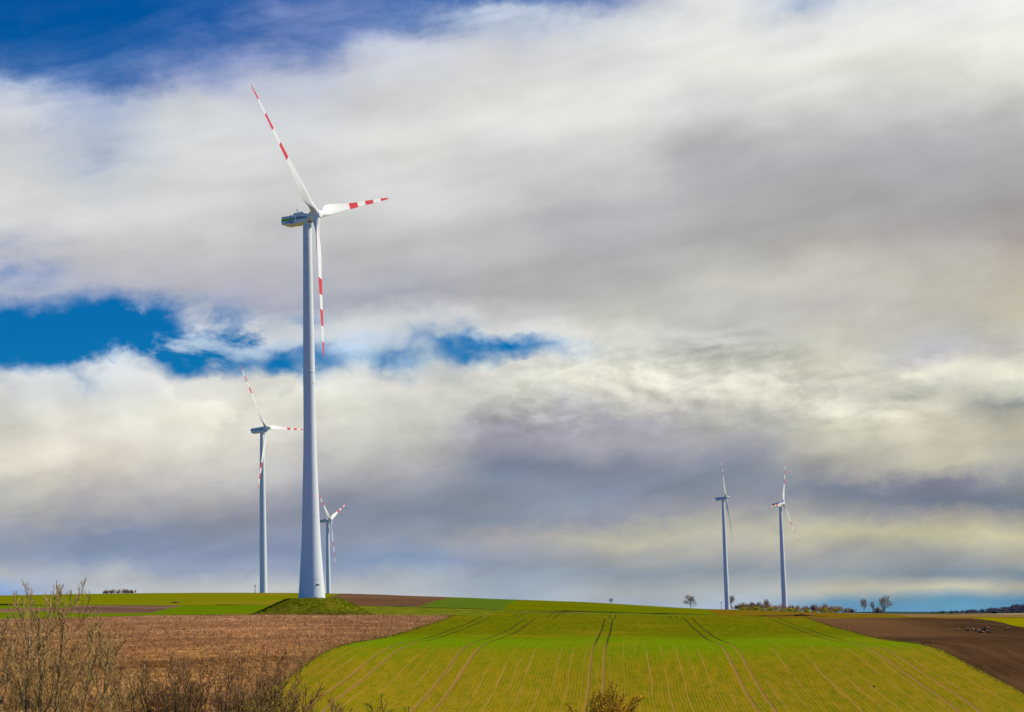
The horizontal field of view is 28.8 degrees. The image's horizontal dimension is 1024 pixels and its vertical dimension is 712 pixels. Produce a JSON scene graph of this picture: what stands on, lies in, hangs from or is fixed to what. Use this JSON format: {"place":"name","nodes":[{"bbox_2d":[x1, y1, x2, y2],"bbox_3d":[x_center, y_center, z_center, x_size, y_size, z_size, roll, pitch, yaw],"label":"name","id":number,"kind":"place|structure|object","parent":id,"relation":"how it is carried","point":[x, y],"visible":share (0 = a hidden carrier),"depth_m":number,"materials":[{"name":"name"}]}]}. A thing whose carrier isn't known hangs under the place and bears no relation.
{"place":"outdoors","nodes":[
{"label":"outdoors","id":0,"kind":"place"},
{"bbox_2d":[0,605,180,612],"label":"clod field","id":1,"kind":"structure","parent":0,"point":[127,608],"depth_m":611.23,"materials":[{"name":"brown soil"}]},
{"bbox_2d":[0,604,266,618],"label":"lush field","id":2,"kind":"structure","parent":0,"point":[211,609],"depth_m":554.41,"materials":[{"name":"green plant"}]},
{"bbox_2d":[0,593,337,604],"bbox_3d":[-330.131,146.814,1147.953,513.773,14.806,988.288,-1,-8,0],"label":"wheat field","id":3,"kind":"structure","parent":0,"point":[191,599],"depth_m":856.22,"materials":[{"name":"green plant"}]},
{"bbox_2d":[240,365,302,592],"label":"wind turbine","id":4,"kind":"object","parent":3,"relation":"on","point":[262,430],"visible":0.96,"depth_m":1085.66,"materials":[{"name":"white painted metal"},{"name":"red paint"}]},
{"bbox_2d":[318,493,346,592],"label":"wind turbine","id":5,"kind":"object","parent":3,"relation":"on","point":[328,585],"visible":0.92,"depth_m":1606.02,"materials":[{"name":"white metal"}]},
{"bbox_2d":[0,613,450,711],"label":"stubble field","id":6,"kind":"structure","parent":0,"point":[201,656],"depth_m":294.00,"materials":[{"name":"brown plant"}]},
{"bbox_2d":[248,597,373,614],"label":"mound","id":7,"kind":"object","parent":6,"relation":"on","point":[293,610],"visible":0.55,"depth_m":483.88,"materials":[{"name":"green plant"}]},
{"bbox_2d":[251,85,388,597],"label":"wind turbine","id":8,"kind":"object","parent":7,"relation":"on","point":[311,582],"visible":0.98,"depth_m":498.26,"materials":[{"name":"white painted metal"},{"name":"red paint"}]},
{"bbox_2d":[329,594,449,606],"bbox_3d":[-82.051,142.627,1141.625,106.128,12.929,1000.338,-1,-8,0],"label":"ploughed field","id":9,"kind":"structure","parent":0,"point":[381,600],"depth_m":830.99,"materials":[{"name":"red soil"}]},
{"bbox_2d":[421,597,516,609],"bbox_3d":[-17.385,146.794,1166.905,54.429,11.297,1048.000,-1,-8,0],"label":"emerald field","id":10,"kind":"structure","parent":0,"point":[479,603],"depth_m":770.63,"materials":[{"name":"green plant"}]},
{"bbox_2d":[385,606,496,609],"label":"ditch edge","id":11,"kind":"object","parent":10,"relation":"on","point":[432,607],"visible":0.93,"depth_m":648.88,"materials":[{"name":"green plant"}]},
{"bbox_2d":[0,0,1023,612],"label":"sky","id":12,"kind":"structure","parent":0,"point":[619,253],"materials":[{"name":"white"}]},
{"bbox_2d":[12,594,1013,687],"bbox_3d":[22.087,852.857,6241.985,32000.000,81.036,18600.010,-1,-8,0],"label":"ground","id":13,"kind":"structure","parent":0,"point":[418,611],"depth_m":608.17,"materials":[{"name":"green plant"}]},
{"bbox_2d":[0,590,60,711],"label":"bare tree","id":14,"kind":"object","parent":13,"relation":"on","point":[19,683],"visible":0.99,"depth_m":59.78,"materials":[{"name":"brown plant"}]},
{"bbox_2d":[0,578,128,711],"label":"bare tree","id":15,"kind":"object","parent":13,"relation":"on","point":[59,665],"visible":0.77,"depth_m":61.04,"materials":[{"name":"brown plant"}]},
{"bbox_2d":[55,624,155,711],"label":"bare tree","id":16,"kind":"object","parent":13,"relation":"on","point":[106,669],"visible":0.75,"depth_m":58.23,"materials":[{"name":"brown plant"}]},
{"bbox_2d":[89,667,148,711],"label":"bare shrub","id":17,"kind":"object","parent":13,"relation":"on","point":[117,707],"visible":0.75,"depth_m":57.00,"materials":[{"name":"brown plant"}]},
{"bbox_2d":[97,652,221,711],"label":"bare shrub","id":18,"kind":"object","parent":13,"relation":"on","point":[176,701],"visible":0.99,"depth_m":55.35,"materials":[{"name":"brown plant"}]},
{"bbox_2d":[142,648,241,711],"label":"bare shrub","id":19,"kind":"object","parent":13,"relation":"on","point":[195,689],"visible":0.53,"depth_m":56.50,"materials":[{"name":"brown plant"}]},
{"bbox_2d":[192,647,272,711],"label":"bare shrub","id":20,"kind":"object","parent":13,"relation":"on","point":[235,708],"visible":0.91,"depth_m":54.45,"materials":[{"name":"brown plant"}]},
{"bbox_2d":[203,685,288,711],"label":"bare shrub","id":21,"kind":"object","parent":13,"relation":"on","point":[250,707],"visible":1,"depth_m":51.87,"materials":[{"name":"brown plant"}]},
{"bbox_2d":[208,647,311,711],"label":"bare shrub","id":22,"kind":"object","parent":13,"relation":"on","point":[275,683],"visible":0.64,"depth_m":55.07,"materials":[{"name":"brown plant"}]},
{"bbox_2d":[276,658,345,711],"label":"bare shrub","id":23,"kind":"object","parent":13,"relation":"on","point":[294,703],"visible":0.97,"depth_m":54.31,"materials":[{"name":"brown plant"}]},
{"bbox_2d":[349,694,409,711],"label":"bare shrub","id":24,"kind":"object","parent":13,"relation":"on","point":[380,707],"visible":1,"depth_m":55.65,"materials":[{"name":"brown plant"}]},
{"bbox_2d":[565,680,645,711],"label":"budding shrub","id":25,"kind":"object","parent":13,"relation":"on","point":[607,706],"visible":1,"depth_m":54.17,"materials":[{"name":"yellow plant"}]},
{"bbox_2d":[952,604,1023,613],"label":"wood","id":26,"kind":"object","parent":13,"relation":"on","point":[1015,608],"visible":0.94,"depth_m":3063.15,"materials":[{"name":"grey plant"}]},
{"bbox_2d":[513,611,588,613],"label":"earth bank","id":27,"kind":"structure","parent":0,"point":[552,612],"depth_m":629.66,"materials":[{"name":"soil"}]},
{"bbox_2d":[503,600,714,614],"bbox_3d":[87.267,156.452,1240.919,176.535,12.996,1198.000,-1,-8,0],"label":"olive field","id":28,"kind":"structure","parent":0,"point":[542,605],"depth_m":838.45,"materials":[{"name":"green plant"}]},
{"bbox_2d":[682,595,695,606],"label":"bare tree","id":29,"kind":"object","parent":28,"relation":"on","point":[691,599],"visible":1,"depth_m":1746.10,"materials":[{"name":"grey plant"}]},
{"bbox_2d":[240,611,1023,711],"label":"crop field","id":30,"kind":"structure","parent":0,"point":[590,640],"depth_m":248.67,"materials":[{"name":"green plant"}]},
{"bbox_2d":[242,615,1023,706],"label":"weeds","id":31,"kind":"object","parent":30,"relation":"on","point":[934,647],"visible":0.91,"depth_m":270.10,"materials":[{"name":"green plant"}]},
{"bbox_2d":[283,643,1014,711],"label":"seedlings","id":32,"kind":"object","parent":30,"relation":"on","point":[655,681],"visible":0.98,"depth_m":234.28,"materials":[{"name":"green plant"}]},
{"bbox_2d":[760,614,813,615],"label":"earth bank","id":33,"kind":"structure","parent":0,"point":[788,615],"depth_m":629.28,"materials":[{"name":"soil"}]},
{"bbox_2d":[708,609,1023,617],"bbox_3d":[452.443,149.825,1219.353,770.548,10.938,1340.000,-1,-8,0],"label":"fallow field","id":34,"kind":"structure","parent":0,"point":[729,612],"depth_m":848.77,"materials":[{"name":"green plant"}]},
{"bbox_2d":[518,610,708,614],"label":"ditch edge","id":35,"kind":"object","parent":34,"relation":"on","point":[605,612],"visible":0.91,"depth_m":650.57,"materials":[{"name":"green plant"}]},
{"bbox_2d":[715,463,732,608],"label":"wind turbine","id":36,"kind":"object","parent":34,"relation":"on","point":[726,580],"visible":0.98,"depth_m":1669.05,"materials":[{"name":"white metal"}]},
{"bbox_2d":[753,602,771,608],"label":"hedge shrub","id":37,"kind":"object","parent":34,"relation":"on","point":[761,607],"visible":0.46,"depth_m":1626.20,"materials":[{"name":"brown plant"}]},
{"bbox_2d":[763,599,769,607],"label":"bare tree","id":38,"kind":"object","parent":34,"relation":"on","point":[767,602],"visible":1,"depth_m":1596.53,"materials":[{"name":"brown plant"}]},
{"bbox_2d":[771,462,797,608],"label":"wind turbine","id":39,"kind":"object","parent":34,"relation":"on","point":[783,577],"visible":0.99,"depth_m":1625.04,"materials":[{"name":"white painted steel"},{"name":"fiberglass blades with red paint"}]},
{"bbox_2d":[777,604,793,611],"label":"hedge shrub","id":40,"kind":"object","parent":34,"relation":"on","point":[782,606],"visible":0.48,"depth_m":1575.86,"materials":[{"name":"plant"}]},
{"bbox_2d":[794,605,805,610],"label":"hedge shrub","id":41,"kind":"object","parent":34,"relation":"on","point":[800,609],"visible":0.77,"depth_m":1565.94,"materials":[{"name":"plant"}]},
{"bbox_2d":[805,604,827,611],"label":"hedge shrub","id":42,"kind":"object","parent":34,"relation":"on","point":[812,607],"visible":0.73,"depth_m":1546.18,"materials":[{"name":"plant"}]},
{"bbox_2d":[814,606,829,611],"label":"hedge shrub","id":43,"kind":"object","parent":34,"relation":"on","point":[816,608],"visible":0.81,"depth_m":1537.05,"materials":[{"name":"plant"}]},
{"bbox_2d":[819,605,832,612],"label":"hedge shrub","id":44,"kind":"object","parent":34,"relation":"on","point":[824,606],"visible":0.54,"depth_m":1529.99,"materials":[{"name":"plant"}]},
{"bbox_2d":[838,607,849,612],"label":"hedge shrub","id":45,"kind":"object","parent":34,"relation":"on","point":[841,609],"visible":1,"depth_m":1506.47,"materials":[{"name":"plant"}]},
{"bbox_2d":[843,608,856,612],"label":"hedge shrub","id":46,"kind":"object","parent":34,"relation":"on","point":[851,610],"visible":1,"depth_m":1496.71,"materials":[{"name":"plant"}]},
{"bbox_2d":[873,607,885,613],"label":"hedge shrub","id":47,"kind":"object","parent":34,"relation":"on","point":[877,610],"visible":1,"depth_m":1486.22,"materials":[{"name":"plant"}]},
{"bbox_2d":[879,595,891,613],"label":"bare tree","id":48,"kind":"object","parent":34,"relation":"on","point":[884,604],"visible":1,"depth_m":1477.08,"materials":[{"name":"grey plant"}]},
{"bbox_2d":[808,618,1023,691],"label":"ploughed field","id":49,"kind":"structure","parent":0,"point":[998,652],"depth_m":335.60,"materials":[{"name":"brown soil"}]},
{"bbox_2d":[846,611,1023,613],"bbox_3d":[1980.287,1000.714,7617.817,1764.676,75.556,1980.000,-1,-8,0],"label":"hills","id":50,"kind":"structure","parent":0,"point":[947,612],"depth_m":7471.85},
{"bbox_2d":[890,614,1023,616],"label":"tan field","id":51,"kind":"structure","parent":0,"point":[964,615],"depth_m":882.98,"materials":[{"name":"soil"}]},
{"bbox_2d":[974,618,1023,626],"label":"bright meadow","id":52,"kind":"structure","parent":0,"point":[1019,622],"depth_m":514.50,"materials":[{"name":"yellow plant"}]},
{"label":"pale field","id":53,"kind":"structure","parent":0,"visible":0},
{"bbox_2d":[860,598,866,608],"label":"bare tree","id":54,"kind":"object","parent":53,"relation":"on","point":[864,605],"visible":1,"depth_m":1467.56,"materials":[{"name":"grey plant"}]}
]}

